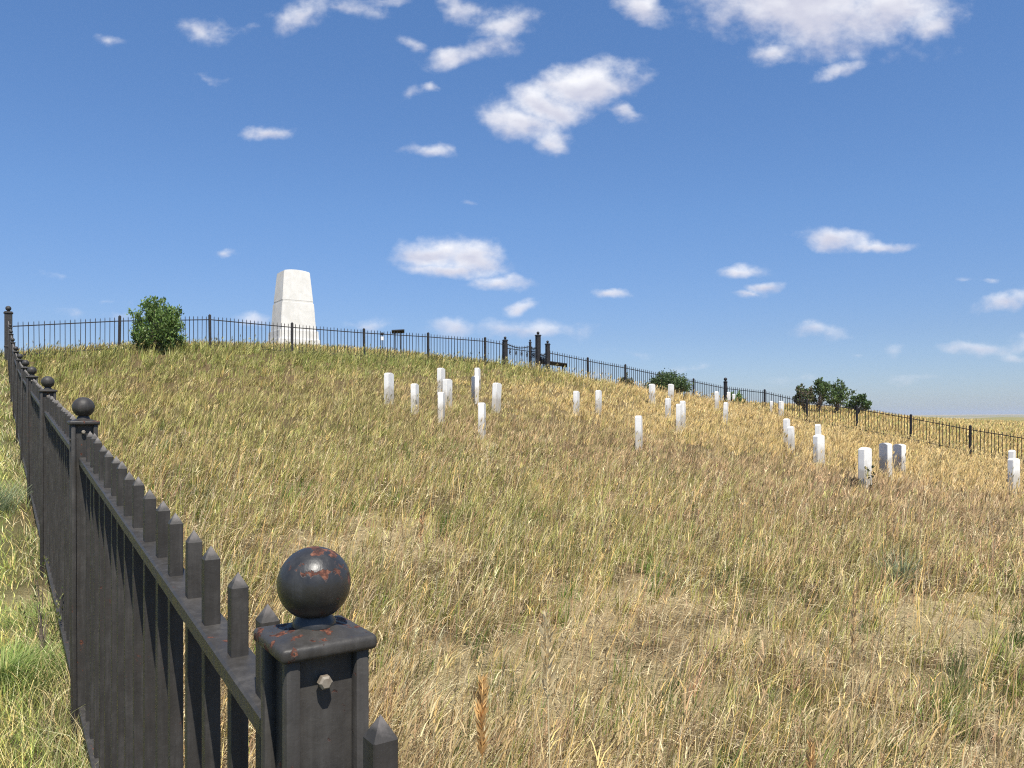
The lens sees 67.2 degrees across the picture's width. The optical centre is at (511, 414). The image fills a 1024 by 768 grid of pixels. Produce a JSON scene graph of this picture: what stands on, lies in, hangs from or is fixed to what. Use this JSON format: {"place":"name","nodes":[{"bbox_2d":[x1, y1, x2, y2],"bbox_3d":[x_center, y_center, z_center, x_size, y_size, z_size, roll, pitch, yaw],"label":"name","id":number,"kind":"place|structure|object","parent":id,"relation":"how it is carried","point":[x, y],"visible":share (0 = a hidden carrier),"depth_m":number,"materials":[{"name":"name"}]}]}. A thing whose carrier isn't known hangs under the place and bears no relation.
{"place":"outdoors","nodes":[
{"label":"outdoors","id":0,"kind":"place"},
{"bbox_2d":[0,352,99,767],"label":"verge grass","id":1,"kind":"structure","parent":0,"point":[6,449],"depth_m":3.97,"materials":[{"name":"plant"}]},
{"bbox_2d":[0,334,1023,767],"bbox_3d":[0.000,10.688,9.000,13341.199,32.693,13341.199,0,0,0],"label":"ground","id":2,"kind":"structure","parent":0,"point":[20,589],"depth_m":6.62,"materials":[{"name":"beige plant"}]},
{"bbox_2d":[3,306,12,359],"bbox_3d":[-16.450,-2.667,25.150,0.268,1.794,0.268,0,0,-34],"label":"corner post","id":3,"kind":"object","parent":2,"relation":"on","point":[8,313],"visible":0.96,"depth_m":25.03,"materials":[{"name":"metal"}]},
{"bbox_2d":[0,475,32,517],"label":"sage tuft","id":4,"kind":"object","parent":2,"relation":"on","point":[2,503],"visible":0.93,"depth_m":7.84,"materials":[{"name":"green plant"}]},
{"bbox_2d":[0,595,58,642],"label":"green tuft","id":5,"kind":"object","parent":2,"relation":"on","point":[29,614],"visible":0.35,"depth_m":4.69,"materials":[{"name":"green plant"}]},
{"bbox_2d":[0,621,69,732],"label":"green tuft","id":6,"kind":"object","parent":2,"relation":"on","point":[15,660],"visible":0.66,"depth_m":3.98,"materials":[{"name":"green plant"}]},
{"bbox_2d":[12,544,62,653],"bbox_3d":[-2.581,1.088,4.232,0.179,0.779,0.248,0,0,0],"label":"leafy weed","id":7,"kind":"object","parent":2,"relation":"on","point":[42,638],"visible":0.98,"depth_m":4.21,"materials":[{"name":"green plant"}]},
{"bbox_2d":[3,688,78,744],"bbox_3d":[-2.014,1.290,3.367,0.563,0.260,0.468,0,0,-25],"label":"grass tuft","id":8,"kind":"object","parent":2,"relation":"on","point":[36,726],"visible":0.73,"depth_m":3.33,"materials":[{"name":"green plant"}]},
{"bbox_2d":[126,295,187,352],"bbox_3d":[-12.496,-3.136,26.930,1.968,2.182,2.308,0,0,0],"label":"round shrub","id":9,"kind":"object","parent":2,"relation":"on","point":[163,325],"visible":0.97,"depth_m":26.66,"materials":[{"name":"green plant"}]},
{"bbox_2d":[7,321,397,767],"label":"picket fence","id":10,"kind":"object","parent":2,"relation":"on","point":[135,593],"visible":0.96,"depth_m":1.76,"materials":[{"name":"metal"}]},
{"bbox_2d":[266,269,319,344],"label":"stone monument","id":11,"kind":"object","parent":2,"relation":"on","point":[293,300],"visible":0.8,"depth_m":41.92,"materials":[{"name":"stone"}]},
{"bbox_2d":[13,314,724,401],"bbox_3d":[-1.988,-2.101,34.933,34.680,3.322,0.116,0,0,-34],"label":"iron fence","id":12,"kind":"object","parent":2,"relation":"on","point":[209,319],"visible":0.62,"depth_m":31.29,"materials":[{"name":"black metal"}]},
{"bbox_2d":[384,373,393,404],"bbox_3d":[-3.421,-0.599,21.420,0.130,1.150,0.411,0,0,14],"label":"headstone","id":13,"kind":"object","parent":2,"relation":"on","point":[389,383],"visible":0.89,"depth_m":21.27,"materials":[{"name":"white stone"}]},
{"bbox_2d":[392,329,403,352],"bbox_3d":[-5.402,-3.431,36.500,0.602,1.245,0.369,0,0,-8],"label":"information panel","id":14,"kind":"object","parent":2,"relation":"on","point":[400,331],"visible":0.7,"depth_m":36.48,"materials":[{"name":"black metal"}]},
{"bbox_2d":[382,509,447,710],"bbox_3d":[-0.514,1.008,3.923,0.506,1.078,0.214,0,0,-11],"label":"rye stalk","id":15,"kind":"object","parent":2,"relation":"on","point":[421,519],"visible":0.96,"depth_m":3.90,"materials":[{"name":"beige plant"}]},
{"bbox_2d":[411,384,418,413],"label":"headstone","id":16,"kind":"object","parent":2,"relation":"on","point":[414,390],"visible":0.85,"depth_m":20.19,"materials":[{"name":"white stone"}]},
{"bbox_2d":[437,368,444,394],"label":"headstone","id":17,"kind":"object","parent":2,"relation":"on","point":[441,374],"visible":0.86,"depth_m":24.56,"materials":[{"name":"white stone"}]},
{"bbox_2d":[438,392,444,425],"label":"headstone","id":18,"kind":"object","parent":2,"relation":"on","point":[441,402],"visible":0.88,"depth_m":18.98,"materials":[{"name":"white stone"}]},
{"bbox_2d":[443,379,451,406],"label":"headstone","id":19,"kind":"object","parent":2,"relation":"on","point":[447,385],"visible":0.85,"depth_m":22.10,"materials":[{"name":"white stone"}]},
{"bbox_2d":[471,376,478,403],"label":"headstone","id":20,"kind":"object","parent":2,"relation":"on","point":[475,383],"visible":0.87,"depth_m":23.81,"materials":[{"name":"white stone"}]},
{"bbox_2d":[475,368,480,391],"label":"headstone","id":21,"kind":"object","parent":2,"relation":"on","point":[477,371],"visible":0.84,"depth_m":26.04,"materials":[{"name":"white stone"}]},
{"bbox_2d":[450,750,512,767],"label":"grass tuft","id":22,"kind":"object","parent":2,"relation":"on","point":[480,761],"visible":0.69,"depth_m":2.89,"materials":[{"name":"beige plant"}]},
{"bbox_2d":[473,671,489,767],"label":"rye stalk","id":23,"kind":"object","parent":2,"relation":"on","point":[481,711],"visible":1,"depth_m":1.62,"materials":[{"name":"beige plant"}]},
{"bbox_2d":[478,403,485,439],"bbox_3d":[-0.680,0.260,17.460,0.130,1.080,0.391,0,0,5],"label":"headstone","id":24,"kind":"object","parent":2,"relation":"on","point":[481,410],"visible":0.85,"depth_m":17.27,"materials":[{"name":"white stone"}]},
{"bbox_2d":[491,383,501,412],"bbox_3d":[-0.456,-0.381,22.492,0.130,1.120,0.394,2,0,22],"label":"headstone","id":25,"kind":"object","parent":2,"relation":"on","point":[496,393],"visible":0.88,"depth_m":22.34,"materials":[{"name":"white stone"}]},
{"bbox_2d":[0,339,1023,462],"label":"hilltop grass","id":26,"kind":"structure","parent":2,"relation":"on","point":[1008,426],"depth_m":42.89,"materials":[{"name":"beige plant"}]},
{"bbox_2d":[502,332,550,372],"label":"iron gate","id":27,"kind":"structure","parent":2,"relation":"on","point":[536,354],"depth_m":38.48,"materials":[{"name":"black metal"}]},
{"bbox_2d":[524,610,589,767],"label":"rye stalk","id":28,"kind":"object","parent":2,"relation":"on","point":[546,652],"visible":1,"depth_m":2.20,"materials":[{"name":"beige plant"}]},
{"bbox_2d":[550,361,566,366],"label":"information panel","id":29,"kind":"object","parent":2,"relation":"on","point":[559,364],"visible":0.33,"depth_m":40.86,"materials":[{"name":"black metal"}]},
{"bbox_2d":[573,391,579,414],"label":"headstone","id":30,"kind":"object","parent":2,"relation":"on","point":[576,396],"visible":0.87,"depth_m":24.13,"materials":[{"name":"white stone"}]},
{"bbox_2d":[595,390,601,414],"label":"headstone","id":31,"kind":"object","parent":2,"relation":"on","point":[598,394],"visible":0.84,"depth_m":25.45,"materials":[{"name":"white stone"}]},
{"bbox_2d":[620,372,632,386],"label":"shrub","id":32,"kind":"object","parent":2,"relation":"on","point":[627,380],"visible":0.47,"depth_m":41.40,"materials":[{"name":"green plant"}]},
{"bbox_2d":[635,416,642,450],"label":"headstone","id":33,"kind":"object","parent":2,"relation":"on","point":[638,423],"visible":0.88,"depth_m":17.94,"materials":[{"name":"white stone"}]},
{"bbox_2d":[649,384,654,403],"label":"headstone","id":34,"kind":"object","parent":2,"relation":"on","point":[651,388],"visible":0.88,"depth_m":32.43,"materials":[{"name":"white stone"}]},
{"bbox_2d":[665,398,670,416],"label":"headstone","id":35,"kind":"object","parent":2,"relation":"on","point":[668,403],"visible":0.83,"depth_m":27.56,"materials":[{"name":"white stone"}]},
{"bbox_2d":[644,368,693,392],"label":"shrub","id":36,"kind":"object","parent":2,"relation":"on","point":[674,380],"visible":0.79,"depth_m":40.69,"materials":[{"name":"green plant"}]},
{"bbox_2d":[668,384,673,400],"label":"headstone","id":37,"kind":"object","parent":2,"relation":"on","point":[670,389],"visible":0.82,"depth_m":34.78,"materials":[{"name":"white stone"}]},
{"bbox_2d":[320,536,1023,767],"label":"soil clods","id":38,"kind":"object","parent":2,"relation":"on","point":[574,654],"visible":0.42,"depth_m":5.35,"materials":[{"name":"brown soil"}]},
{"bbox_2d":[676,404,681,431],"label":"headstone","id":39,"kind":"object","parent":2,"relation":"on","point":[679,413],"visible":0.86,"depth_m":23.48,"materials":[{"name":"white stone"}]},
{"bbox_2d":[680,401,685,427],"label":"headstone","id":40,"kind":"object","parent":2,"relation":"on","point":[683,403],"visible":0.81,"depth_m":24.39,"materials":[{"name":"white stone"}]},
{"bbox_2d":[715,391,718,410],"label":"headstone","id":41,"kind":"object","parent":2,"relation":"on","point":[716,398],"visible":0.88,"depth_m":35.35,"materials":[{"name":"white stone"}]},
{"bbox_2d":[723,402,727,423],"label":"headstone","id":42,"kind":"object","parent":2,"relation":"on","point":[725,408],"visible":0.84,"depth_m":29.57,"materials":[{"name":"white stone"}]},
{"bbox_2d":[724,378,726,400],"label":"corner post","id":43,"kind":"object","parent":2,"relation":"on","point":[725,389],"visible":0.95,"depth_m":44.58,"materials":[{"name":"metal"}]},
{"bbox_2d":[727,392,730,404],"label":"headstone","id":44,"kind":"object","parent":2,"relation":"on","point":[729,395],"visible":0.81,"depth_m":40.18,"materials":[{"name":"white stone"}]},
{"bbox_2d":[726,390,746,406],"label":"shrub","id":45,"kind":"object","parent":2,"relation":"on","point":[738,395],"visible":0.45,"depth_m":43.22,"materials":[{"name":"green plant"}]},
{"bbox_2d":[778,401,783,416],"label":"headstone","id":46,"kind":"object","parent":2,"relation":"on","point":[781,404],"visible":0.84,"depth_m":40.60,"materials":[{"name":"white stone"}]},
{"bbox_2d":[783,419,789,443],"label":"headstone","id":47,"kind":"object","parent":2,"relation":"on","point":[786,423],"visible":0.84,"depth_m":25.29,"materials":[{"name":"white stone"}]},
{"bbox_2d":[788,426,794,452],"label":"headstone","id":48,"kind":"object","parent":2,"relation":"on","point":[791,438],"visible":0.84,"depth_m":22.64,"materials":[{"name":"white stone"}]},
{"bbox_2d":[793,383,814,411],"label":"tree","id":49,"kind":"object","parent":2,"relation":"on","point":[801,394],"visible":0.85,"depth_m":49.28,"materials":[{"name":"green plant"}]},
{"bbox_2d":[805,733,816,767],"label":"rye stalk","id":50,"kind":"object","parent":2,"relation":"on","point":[810,758],"visible":1,"depth_m":1.62,"materials":[{"name":"brown plant"}]},
{"bbox_2d":[815,424,820,434],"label":"headstone","id":51,"kind":"object","parent":2,"relation":"on","point":[817,429],"visible":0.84,"depth_m":23.04,"materials":[{"name":"white stone"}]},
{"bbox_2d":[813,435,824,463],"bbox_3d":[7.847,1.027,19.682,0.408,1.050,0.130,0,-1,-44],"label":"headstone","id":52,"kind":"object","parent":2,"relation":"on","point":[819,442],"visible":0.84,"depth_m":19.57,"materials":[{"name":"white stone"}]},
{"bbox_2d":[806,377,838,410],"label":"tree","id":53,"kind":"object","parent":2,"relation":"on","point":[821,388],"visible":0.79,"depth_m":49.97,"materials":[{"name":"green plant"}]},
{"bbox_2d":[823,377,855,412],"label":"tree","id":54,"kind":"object","parent":2,"relation":"on","point":[840,397],"visible":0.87,"depth_m":50.15,"materials":[{"name":"green plant"}]},
{"bbox_2d":[838,471,862,488],"bbox_3d":[6.837,1.398,15.579,0.457,0.541,0.453,0,0,0],"label":"weed","id":55,"kind":"object","parent":2,"relation":"on","point":[851,479],"visible":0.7,"depth_m":15.56,"materials":[{"name":"brown plant"}]},
{"bbox_2d":[822,584,880,767],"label":"rye stalk","id":56,"kind":"object","parent":2,"relation":"on","point":[853,623],"visible":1,"depth_m":2.85,"materials":[{"name":"brown plant"}]},
{"bbox_2d":[845,393,871,413],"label":"tree","id":57,"kind":"object","parent":2,"relation":"on","point":[855,400],"visible":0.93,"depth_m":50.72,"materials":[{"name":"green plant"}]},
{"bbox_2d":[858,447,871,489],"bbox_3d":[7.240,1.224,15.792,0.405,1.120,0.130,0,-1,-45],"label":"headstone","id":58,"kind":"object","parent":2,"relation":"on","point":[864,456],"visible":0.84,"depth_m":15.68,"materials":[{"name":"white stone"}]},
{"bbox_2d":[864,465,874,491],"bbox_3d":[7.214,1.338,15.509,0.198,0.716,0.251,0,0,19],"label":"weed","id":59,"kind":"object","parent":2,"relation":"on","point":[868,470],"visible":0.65,"depth_m":15.49,"materials":[{"name":"green plant"}]},
{"bbox_2d":[726,386,1023,461],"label":"iron fence","id":60,"kind":"object","parent":2,"relation":"on","point":[910,423],"visible":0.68,"depth_m":36.01,"materials":[{"name":"black metal"}]},
{"bbox_2d":[879,443,891,476],"bbox_3d":[9.357,1.237,19.280,0.130,1.080,0.388,-1,0,-4],"label":"headstone","id":61,"kind":"object","parent":2,"relation":"on","point":[885,452],"visible":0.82,"depth_m":19.17,"materials":[{"name":"white stone"}]},
{"bbox_2d":[893,444,905,472],"bbox_3d":[10.322,1.291,20.510,0.130,1.040,0.402,0,0,-4],"label":"headstone","id":62,"kind":"object","parent":2,"relation":"on","point":[900,449],"visible":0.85,"depth_m":20.40,"materials":[{"name":"white stone"}]},
{"bbox_2d":[863,542,951,592],"bbox_3d":[4.134,1.586,8.157,0.910,0.554,0.894,0,0,0],"label":"yucca tuft","id":63,"kind":"object","parent":2,"relation":"on","point":[901,569],"visible":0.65,"depth_m":8.07,"materials":[{"name":"green plant"}]},
{"bbox_2d":[928,653,997,711],"bbox_3d":[3.084,1.768,5.233,0.523,0.432,0.513,0,0,17],"label":"grass tuft","id":64,"kind":"object","parent":2,"relation":"on","point":[957,682],"visible":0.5,"depth_m":5.16,"materials":[{"name":"green plant"}]},
{"bbox_2d":[1008,450,1015,458],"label":"headstone","id":65,"kind":"object","parent":2,"relation":"on","point":[1011,453],"visible":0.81,"depth_m":21.46,"materials":[{"name":"white stone"}]},
{"bbox_2d":[1008,458,1019,492],"bbox_3d":[12.350,1.616,18.950,0.384,1.110,0.130,0,0,-35],"label":"headstone","id":66,"kind":"object","parent":2,"relation":"on","point":[1014,463],"visible":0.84,"depth_m":18.86,"materials":[{"name":"white stone"}]},
{"bbox_2d":[0,0,1023,414],"label":"sky","id":67,"kind":"structure","parent":0,"point":[774,196],"materials":[{"name":"blue"}]}
]}

